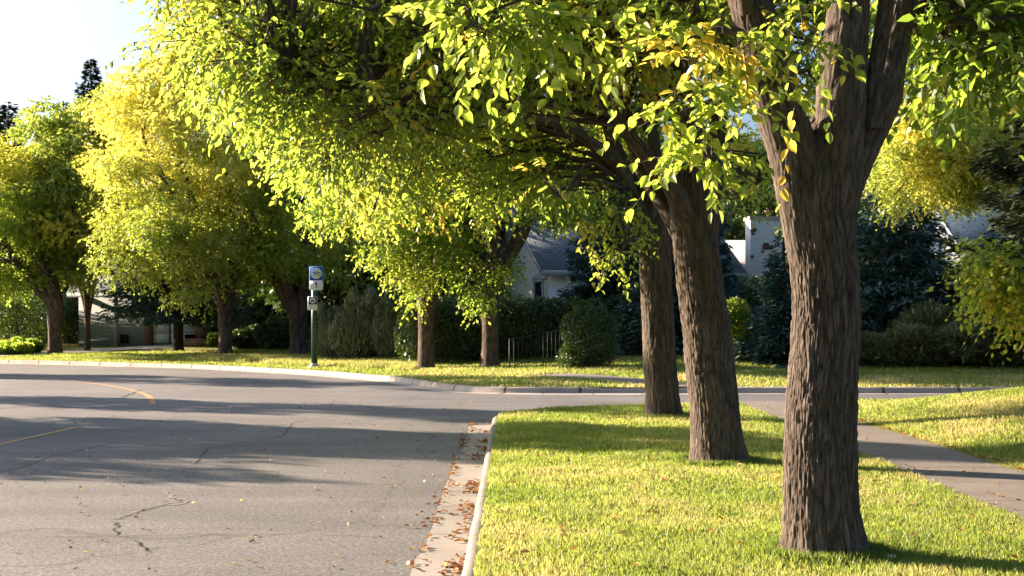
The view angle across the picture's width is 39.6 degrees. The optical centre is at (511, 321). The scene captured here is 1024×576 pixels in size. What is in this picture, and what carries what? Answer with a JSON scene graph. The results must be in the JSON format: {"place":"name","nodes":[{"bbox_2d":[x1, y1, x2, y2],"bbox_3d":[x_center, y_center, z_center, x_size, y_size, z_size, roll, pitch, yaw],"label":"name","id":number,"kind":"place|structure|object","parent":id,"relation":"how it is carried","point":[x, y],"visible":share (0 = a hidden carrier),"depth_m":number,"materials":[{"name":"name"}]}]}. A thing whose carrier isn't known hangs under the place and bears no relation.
{"place":"outdoors","nodes":[
{"label":"outdoors","id":0,"kind":"place"},
{"bbox_2d":[0,344,184,355],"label":"driveway","id":1,"kind":"structure","parent":0,"point":[122,348],"depth_m":69.27,"materials":[{"name":"concrete"}]},
{"bbox_2d":[180,352,416,371],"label":"tall seed grass","id":2,"kind":"structure","parent":0,"point":[395,363],"depth_m":53.13,"materials":[{"name":"green"}]},
{"bbox_2d":[0,364,951,575],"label":"road","id":3,"kind":"structure","parent":0,"point":[283,507],"depth_m":17.55,"materials":[{"name":"grey asphalt"}]},
{"bbox_2d":[0,427,77,444],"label":"yellow line","id":4,"kind":"object","parent":3,"relation":"on","point":[36,435],"visible":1,"depth_m":22.32,"materials":[{"name":"paint"}]},
{"bbox_2d":[0,436,132,471],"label":"road crack","id":5,"kind":"object","parent":3,"relation":"on","point":[55,454],"visible":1,"depth_m":18.92,"materials":[{"name":"asphalt"}]},
{"bbox_2d":[3,376,155,403],"bbox_3d":[-12.110,1.795,39.682,1.793,0.001,19.391,0,0,-31],"label":"yellow line","id":6,"kind":"object","parent":3,"relation":"on","point":[151,399],"visible":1,"depth_m":37.33,"materials":[{"name":"paint"}]},
{"bbox_2d":[114,491,187,518],"bbox_3d":[-3.445,1.796,14.000,0.460,0.001,2.113,0,0,0],"label":"pavement crack","id":7,"kind":"object","parent":3,"relation":"on","point":[169,496],"visible":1,"depth_m":13.97,"materials":[{"name":"asphalt"}]},
{"bbox_2d":[18,534,356,536],"bbox_3d":[-7.050,1.794,12.057,11.904,0.001,0.215,0,0,2],"label":"road crack","id":8,"kind":"object","parent":3,"relation":"on","point":[135,535],"visible":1,"depth_m":11.87,"materials":[{"name":"grey asphalt"}]},
{"bbox_2d":[0,401,471,575],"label":"road litter","id":9,"kind":"object","parent":3,"relation":"on","point":[251,540],"visible":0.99,"depth_m":14.40,"materials":[{"name":"brown plant"}]},
{"bbox_2d":[194,415,339,463],"bbox_3d":[-3.838,1.794,22.718,0.536,0.001,9.639,0,0,4],"label":"road crack","id":10,"kind":"object","parent":3,"relation":"on","point":[249,441],"visible":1,"depth_m":21.28,"materials":[{"name":"black asphalt"}]},
{"bbox_2d":[410,425,490,575],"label":"gutter","id":11,"kind":"object","parent":3,"relation":"on","point":[439,552],"visible":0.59,"depth_m":13.08,"materials":[{"name":"concrete"}]},
{"bbox_2d":[406,422,489,575],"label":"gutter litter","id":12,"kind":"object","parent":11,"relation":"on","point":[456,565],"visible":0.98,"depth_m":13.47,"materials":[{"name":"brown plant"}]},
{"bbox_2d":[461,414,503,575],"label":"kerb","id":13,"kind":"structure","parent":3,"relation":"on","point":[470,559],"depth_m":12.03,"materials":[{"name":"concrete"}]},
{"bbox_2d":[0,360,1015,393],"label":"kerb","id":14,"kind":"structure","parent":3,"relation":"on","point":[424,384],"depth_m":37.35,"materials":[{"name":"concrete"}]},
{"bbox_2d":[502,393,740,394],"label":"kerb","id":15,"kind":"structure","parent":3,"relation":"on","point":[582,394],"depth_m":34.98,"materials":[{"name":"concrete"}]},
{"bbox_2d":[0,0,1022,387],"label":"sky","id":16,"kind":"structure","parent":0,"point":[45,45],"materials":[{"name":"white"}]},
{"bbox_2d":[0,331,1023,575],"bbox_3d":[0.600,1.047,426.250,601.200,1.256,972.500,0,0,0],"label":"lawn","id":17,"kind":"structure","parent":0,"point":[200,349],"depth_m":18.17,"materials":[{"name":"green plant"}]},
{"bbox_2d":[0,101,27,187],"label":"spruce tree","id":18,"kind":"object","parent":17,"relation":"on","point":[4,116],"visible":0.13,"depth_m":95.72,"materials":[{"name":"green plant"}]},
{"bbox_2d":[0,338,34,354],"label":"shrub","id":19,"kind":"object","parent":17,"relation":"on","point":[13,347],"visible":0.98,"depth_m":65.44,"materials":[{"name":"green plant"}]},
{"bbox_2d":[0,286,47,343],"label":"shrub","id":20,"kind":"object","parent":17,"relation":"on","point":[19,319],"visible":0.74,"depth_m":71.44,"materials":[{"name":"green plant"}]},
{"bbox_2d":[11,336,44,352],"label":"shrub","id":21,"kind":"object","parent":17,"relation":"on","point":[39,345],"visible":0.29,"depth_m":67.41,"materials":[{"name":"green plant"}]},
{"bbox_2d":[0,289,78,345],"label":"shrub","id":22,"kind":"object","parent":17,"relation":"on","point":[66,315],"visible":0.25,"depth_m":74.96,"materials":[{"name":"green plant"}]},
{"bbox_2d":[0,188,85,338],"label":"garden tree","id":23,"kind":"object","parent":17,"relation":"on","point":[65,287],"visible":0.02,"depth_m":79.97,"materials":[{"name":"green plant"}]},
{"bbox_2d":[0,133,93,353],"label":"street tree","id":24,"kind":"object","parent":17,"relation":"on","point":[44,285],"visible":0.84,"depth_m":65.05,"materials":[{"name":"green plant"}]},
{"bbox_2d":[44,99,68,165],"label":"spruce tree","id":25,"kind":"object","parent":17,"relation":"on","point":[65,104],"depth_m":96.86,"materials":[{"name":"green plant"}]},
{"bbox_2d":[61,286,78,343],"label":"shrub","id":26,"kind":"object","parent":17,"relation":"on","point":[75,330],"visible":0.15,"depth_m":76.61,"materials":[{"name":"green plant"}]},
{"bbox_2d":[0,70,162,349],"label":"street tree","id":27,"kind":"object","parent":17,"relation":"on","point":[65,134],"visible":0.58,"depth_m":65.62,"materials":[{"name":"green plant"}]},
{"bbox_2d":[37,183,129,340],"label":"garden tree","id":28,"kind":"object","parent":17,"relation":"on","point":[69,287],"depth_m":81.51,"materials":[{"name":"green plant"}]},
{"bbox_2d":[66,58,105,201],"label":"spruce tree","id":29,"kind":"object","parent":17,"relation":"on","point":[95,77],"visible":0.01,"depth_m":95.75,"materials":[{"name":"green plant"}]},
{"bbox_2d":[95,147,257,350],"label":"spruce tree","id":30,"kind":"object","parent":17,"relation":"on","point":[146,307],"visible":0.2,"depth_m":65.28,"materials":[{"name":"green plant"}]},
{"bbox_2d":[72,37,282,353],"bbox_3d":[-13.567,-5.193,58.637,8.941,13.663,9.305,0,0,0],"label":"street tree","id":31,"kind":"object","parent":17,"relation":"on","point":[165,228],"visible":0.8,"depth_m":57.11,"materials":[{"name":"green plant"}]},
{"bbox_2d":[66,259,319,346],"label":"house","id":32,"kind":"structure","parent":17,"relation":"on","point":[103,332],"depth_m":73.20,"materials":[{"name":"grey"}]},
{"bbox_2d":[153,322,168,342],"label":"garage door","id":33,"kind":"structure","parent":32,"relation":"in","point":[157,337],"depth_m":73.09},
{"bbox_2d":[171,317,194,342],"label":"garage door","id":34,"kind":"structure","parent":32,"relation":"in","point":[186,329],"depth_m":73.09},
{"bbox_2d":[212,320,217,332],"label":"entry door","id":35,"kind":"structure","parent":32,"relation":"in","point":[215,329],"depth_m":73.14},
{"bbox_2d":[240,299,264,328],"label":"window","id":36,"kind":"structure","parent":32,"relation":"in","point":[259,321],"depth_m":73.02,"materials":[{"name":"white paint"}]},
{"bbox_2d":[185,334,207,346],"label":"retaining wall","id":37,"kind":"structure","parent":17,"relation":"on","point":[195,340],"depth_m":70.50,"materials":[{"name":"brown brick"}]},
{"bbox_2d":[204,332,217,346],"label":"shrub","id":38,"kind":"object","parent":17,"relation":"on","point":[211,340],"visible":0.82,"depth_m":69.93,"materials":[{"name":"green plant"}]},
{"bbox_2d":[232,324,267,347],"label":"shrub","id":39,"kind":"object","parent":17,"relation":"on","point":[242,338],"visible":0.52,"depth_m":67.77,"materials":[{"name":"green plant"}]},
{"bbox_2d":[252,314,289,349],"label":"shrub","id":40,"kind":"object","parent":17,"relation":"on","point":[275,334],"visible":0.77,"depth_m":65.50,"materials":[{"name":"green plant"}]},
{"bbox_2d":[167,108,387,354],"bbox_3d":[-9.767,-4.174,60.887,10.086,11.504,8.280,0,0,0],"label":"street tree","id":41,"kind":"object","parent":17,"relation":"on","point":[284,274],"visible":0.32,"depth_m":58.67,"materials":[{"name":"green plant"}]},
{"bbox_2d":[211,175,345,329],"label":"garden tree","id":42,"kind":"object","parent":17,"relation":"on","point":[255,299],"visible":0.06,"depth_m":71.98,"materials":[{"name":"green plant"}]},
{"bbox_2d":[288,302,340,351],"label":"shrub","id":43,"kind":"object","parent":17,"relation":"on","point":[308,335],"visible":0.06,"depth_m":61.44,"materials":[{"name":"green plant"}]},
{"bbox_2d":[308,266,322,367],"bbox_3d":[-6.887,-0.136,49.971,0.544,3.610,0.476,0,0,0],"label":"street sign","id":44,"kind":"object","parent":17,"relation":"on","point":[315,278],"visible":0.98,"depth_m":49.84,"materials":[{"name":"green metal"}]},
{"bbox_2d":[317,301,344,358],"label":"juniper bush","id":45,"kind":"object","parent":17,"relation":"on","point":[324,349],"visible":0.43,"depth_m":54.62,"materials":[{"name":"green plant"}]},
{"bbox_2d":[253,183,443,339],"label":"garden tree","id":46,"kind":"object","parent":17,"relation":"on","point":[327,293],"visible":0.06,"depth_m":68.57,"materials":[{"name":"green plant"}]},
{"bbox_2d":[325,285,381,359],"bbox_3d":[-5.827,0.099,54.012,2.515,3.047,2.030,0,0,0],"label":"juniper bush","id":47,"kind":"object","parent":17,"relation":"on","point":[350,330],"visible":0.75,"depth_m":53.42,"materials":[{"name":"green plant"}]},
{"bbox_2d":[362,278,396,355],"bbox_3d":[-5.140,-0.088,56.023,2.215,3.267,1.878,0,0,0],"label":"juniper bush","id":48,"kind":"object","parent":17,"relation":"on","point":[377,292],"visible":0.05,"depth_m":55.59,"materials":[{"name":"green plant"}]},
{"bbox_2d":[367,286,417,357],"bbox_3d":[-4.298,0.103,53.493,2.453,2.885,2.013,0,0,0],"label":"juniper bush","id":49,"kind":"object","parent":17,"relation":"on","point":[384,318],"visible":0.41,"depth_m":52.91,"materials":[{"name":"green plant"}]},
{"bbox_2d":[316,232,477,305],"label":"garden tree","id":50,"kind":"object","parent":17,"relation":"on","point":[363,274],"depth_m":69.03,"materials":[{"name":"green plant"}]},
{"bbox_2d":[290,151,511,368],"bbox_3d":[-3.900,-3.090,46.528,6.754,9.610,6.434,0,0,33],"label":"street tree","id":51,"kind":"object","parent":17,"relation":"on","point":[420,277],"visible":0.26,"depth_m":45.49,"materials":[{"name":"green plant"}]},
{"bbox_2d":[345,187,514,326],"bbox_3d":[-3.072,-3.364,66.049,8.573,9.837,8.939,0,0,36],"label":"garden tree","id":52,"kind":"object","parent":17,"relation":"on","point":[376,285],"visible":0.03,"depth_m":64.14,"materials":[{"name":"green plant"}]},
{"bbox_2d":[435,294,477,351],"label":"shrub","id":53,"kind":"object","parent":17,"relation":"on","point":[447,307],"visible":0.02,"depth_m":57.80,"materials":[{"name":"green plant"}]},
{"bbox_2d":[234,0,779,416],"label":"shade tree","id":54,"kind":"object","parent":17,"relation":"on","point":[568,177],"visible":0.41,"depth_m":23.85,"materials":[{"name":"green plant"}]},
{"bbox_2d":[405,94,610,367],"bbox_3d":[-0.179,-3.294,46.367,7.548,9.869,6.844,0,0,-36],"label":"street tree","id":55,"kind":"object","parent":17,"relation":"on","point":[492,269],"visible":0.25,"depth_m":45.86,"materials":[{"name":"green plant"}]},
{"bbox_2d":[0,340,1023,387],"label":"lawn grass","id":56,"kind":"structure","parent":17,"relation":"on","point":[485,377],"depth_m":41.91,"materials":[{"name":"green plant"}]},
{"bbox_2d":[393,293,632,362],"bbox_3d":[0.854,0.216,51.905,10.907,2.581,1.728,0,0,-23],"label":"hedge","id":57,"kind":"object","parent":17,"relation":"on","point":[523,317],"visible":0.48,"depth_m":50.94,"materials":[{"name":"green plant"}]},
{"bbox_2d":[105,0,933,464],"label":"shade tree","id":58,"kind":"object","parent":17,"relation":"on","point":[269,62],"visible":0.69,"depth_m":15.26,"materials":[{"name":"green plant"}]},
{"bbox_2d":[509,316,636,367],"bbox_3d":[2.255,0.666,47.395,6.453,1.884,0.039,0,0,-43],"label":"iron railing","id":59,"kind":"object","parent":17,"relation":"on","point":[543,333],"visible":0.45,"depth_m":46.21,"materials":[{"name":"black metal"}]},
{"bbox_2d":[554,303,617,368],"bbox_3d":[2.277,0.454,43.796,1.997,2.121,1.540,0,0,0],"label":"shrub","id":60,"kind":"object","parent":17,"relation":"on","point":[580,345],"visible":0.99,"depth_m":43.53,"materials":[{"name":"green plant"}]},
{"bbox_2d":[556,177,636,341],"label":"spruce tree","id":61,"kind":"object","parent":17,"relation":"on","point":[609,288],"visible":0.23,"depth_m":54.77,"materials":[{"name":"green plant"}]},
{"bbox_2d":[486,204,747,337],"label":"house","id":62,"kind":"structure","parent":17,"relation":"on","point":[546,268],"depth_m":61.26,"materials":[{"name":"white paint"}]},
{"bbox_2d":[533,280,543,302],"bbox_3d":[1.143,-0.933,60.846,0.389,1.700,1.023,0,0,-5],"label":"window","id":63,"kind":"structure","parent":62,"relation":"in","point":[538,285],"depth_m":60.88,"materials":[{"name":"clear glass"}]},
{"bbox_2d":[612,152,683,356],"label":"spruce tree","id":64,"kind":"object","parent":17,"relation":"on","point":[634,332],"visible":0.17,"depth_m":48.61,"materials":[{"name":"green plant"}]},
{"bbox_2d":[596,107,740,233],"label":"garden tree","id":65,"kind":"object","parent":17,"relation":"on","point":[731,206],"visible":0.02,"depth_m":79.42,"materials":[{"name":"green plant"}]},
{"bbox_2d":[631,143,741,307],"bbox_3d":[6.310,-3.706,51.514,4.220,9.286,4.428,0,0,0],"label":"spruce tree","id":66,"kind":"object","parent":17,"relation":"on","point":[730,285],"visible":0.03,"depth_m":50.79,"materials":[{"name":"green plant"}]},
{"bbox_2d":[383,0,1023,558],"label":"shade tree","id":67,"kind":"object","parent":17,"relation":"on","point":[821,160],"visible":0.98,"depth_m":9.57,"materials":[{"name":"green plant"}]},
{"bbox_2d":[617,274,791,341],"bbox_3d":[7.341,-0.385,53.789,7.315,2.893,1.681,0,0,-6],"label":"hedge","id":68,"kind":"object","parent":17,"relation":"on","point":[750,299],"visible":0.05,"depth_m":53.72,"materials":[{"name":"green plant"}]},
{"bbox_2d":[660,121,778,239],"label":"garden tree","id":69,"kind":"object","parent":17,"relation":"on","point":[728,195],"visible":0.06,"depth_m":87.31,"materials":[{"name":"green plant"}]},
{"bbox_2d":[726,296,752,359],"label":"shrub","id":70,"kind":"object","parent":17,"relation":"on","point":[738,318],"visible":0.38,"depth_m":44.47,"materials":[{"name":"green plant"}]},
{"bbox_2d":[720,125,772,239],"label":"garden tree","id":71,"kind":"object","parent":17,"relation":"on","point":[748,213],"visible":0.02,"depth_m":90.39,"materials":[{"name":"green plant"}]},
{"bbox_2d":[472,401,1023,575],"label":"verge grass","id":72,"kind":"structure","parent":17,"relation":"on","point":[521,468],"depth_m":12.16,"materials":[{"name":"green plant"}]},
{"bbox_2d":[725,210,788,317],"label":"house","id":73,"kind":"structure","parent":17,"relation":"on","point":[751,251],"depth_m":64.95,"materials":[{"name":"white paint"}]},
{"bbox_2d":[496,413,1023,575],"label":"verge litter","id":74,"kind":"object","parent":17,"relation":"on","point":[721,517],"visible":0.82,"depth_m":11.43,"materials":[{"name":"brown plant"}]},
{"bbox_2d":[733,231,791,368],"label":"spruce tree","id":75,"kind":"object","parent":17,"relation":"on","point":[765,348],"visible":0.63,"depth_m":43.70,"materials":[{"name":"green plant"}]},
{"bbox_2d":[628,410,900,567],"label":"trunk foot grass","id":76,"kind":"structure","parent":17,"relation":"on","point":[769,546],"depth_m":9.66,"materials":[{"name":"green plant"}]},
{"bbox_2d":[733,112,811,225],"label":"garden tree","id":77,"kind":"object","parent":17,"relation":"on","point":[750,211],"visible":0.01,"depth_m":86.57,"materials":[{"name":"green plant"}]},
{"bbox_2d":[773,153,910,330],"bbox_3d":[14.766,-2.894,59.925,7.836,8.717,6.880,0,0,0],"label":"garden tree","id":78,"kind":"object","parent":17,"relation":"on","point":[861,205],"visible":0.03,"depth_m":58.17,"materials":[{"name":"green plant"}]},
{"bbox_2d":[856,150,966,333],"bbox_3d":[12.622,-2.290,46.435,6.048,8.447,6.112,0,0,0],"label":"spruce tree","id":79,"kind":"object","parent":17,"relation":"on","point":[908,269],"visible":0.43,"depth_m":45.62,"materials":[{"name":"green plant"}]},
{"bbox_2d":[859,322,966,367],"bbox_3d":[12.079,0.795,43.493,4.218,1.651,2.950,0,0,0],"label":"juniper bush","id":80,"kind":"object","parent":17,"relation":"on","point":[905,345],"visible":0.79,"depth_m":42.68,"materials":[{"name":"green plant"}]},
{"bbox_2d":[858,386,1023,470],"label":"raised lawn grass","id":81,"kind":"structure","parent":17,"relation":"on","point":[927,403],"depth_m":22.09,"materials":[{"name":"green plant"}]},
{"bbox_2d":[861,72,1023,232],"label":"garden tree","id":82,"kind":"object","parent":17,"relation":"on","point":[955,185],"visible":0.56,"depth_m":38.02,"materials":[{"name":"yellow plant"}]},
{"bbox_2d":[884,298,1016,362],"bbox_3d":[13.860,0.355,44.604,4.631,2.485,4.140,0,0,0],"label":"juniper bush","id":83,"kind":"object","parent":17,"relation":"on","point":[933,313],"visible":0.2,"depth_m":43.58,"materials":[{"name":"green plant"}]},
{"bbox_2d":[902,191,1018,298],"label":"house","id":84,"kind":"structure","parent":17,"relation":"on","point":[971,229],"depth_m":55.30,"materials":[{"name":"white paint"}]},
{"bbox_2d":[926,229,1023,363],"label":"garden tree","id":85,"kind":"object","parent":17,"relation":"on","point":[1000,276],"visible":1,"depth_m":19.88,"materials":[{"name":"green plant"}]},
{"bbox_2d":[941,281,1008,309],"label":"juniper bush","id":86,"kind":"object","parent":17,"relation":"on","point":[957,298],"visible":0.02,"depth_m":45.60,"materials":[{"name":"green plant"}]},
{"bbox_2d":[933,313,1023,367],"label":"juniper bush","id":87,"kind":"object","parent":17,"relation":"on","point":[970,349],"visible":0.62,"depth_m":42.29,"materials":[{"name":"green plant"}]},
{"bbox_2d":[938,74,1023,291],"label":"spruce tree","id":88,"kind":"object","parent":17,"relation":"on","point":[1012,220],"visible":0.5,"depth_m":26.02,"materials":[{"name":"green plant"}]},
{"bbox_2d":[985,307,1023,364],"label":"juniper bush","id":89,"kind":"object","parent":17,"relation":"on","point":[1009,350],"visible":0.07,"depth_m":42.49,"materials":[{"name":"green plant"}]},
{"bbox_2d":[536,373,686,385],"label":"sidewalk","id":90,"kind":"structure","parent":0,"point":[620,379],"depth_m":38.91,"materials":[{"name":"concrete"}]},
{"bbox_2d":[739,401,1023,522],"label":"sidewalk","id":91,"kind":"structure","parent":0,"point":[977,483],"depth_m":16.16,"materials":[{"name":"concrete"}]},
{"bbox_2d":[747,404,1023,504],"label":"sidewalk litter","id":92,"kind":"object","parent":91,"relation":"on","point":[903,432],"visible":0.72,"depth_m":17.83,"materials":[{"name":"brown plant"}]}
]}

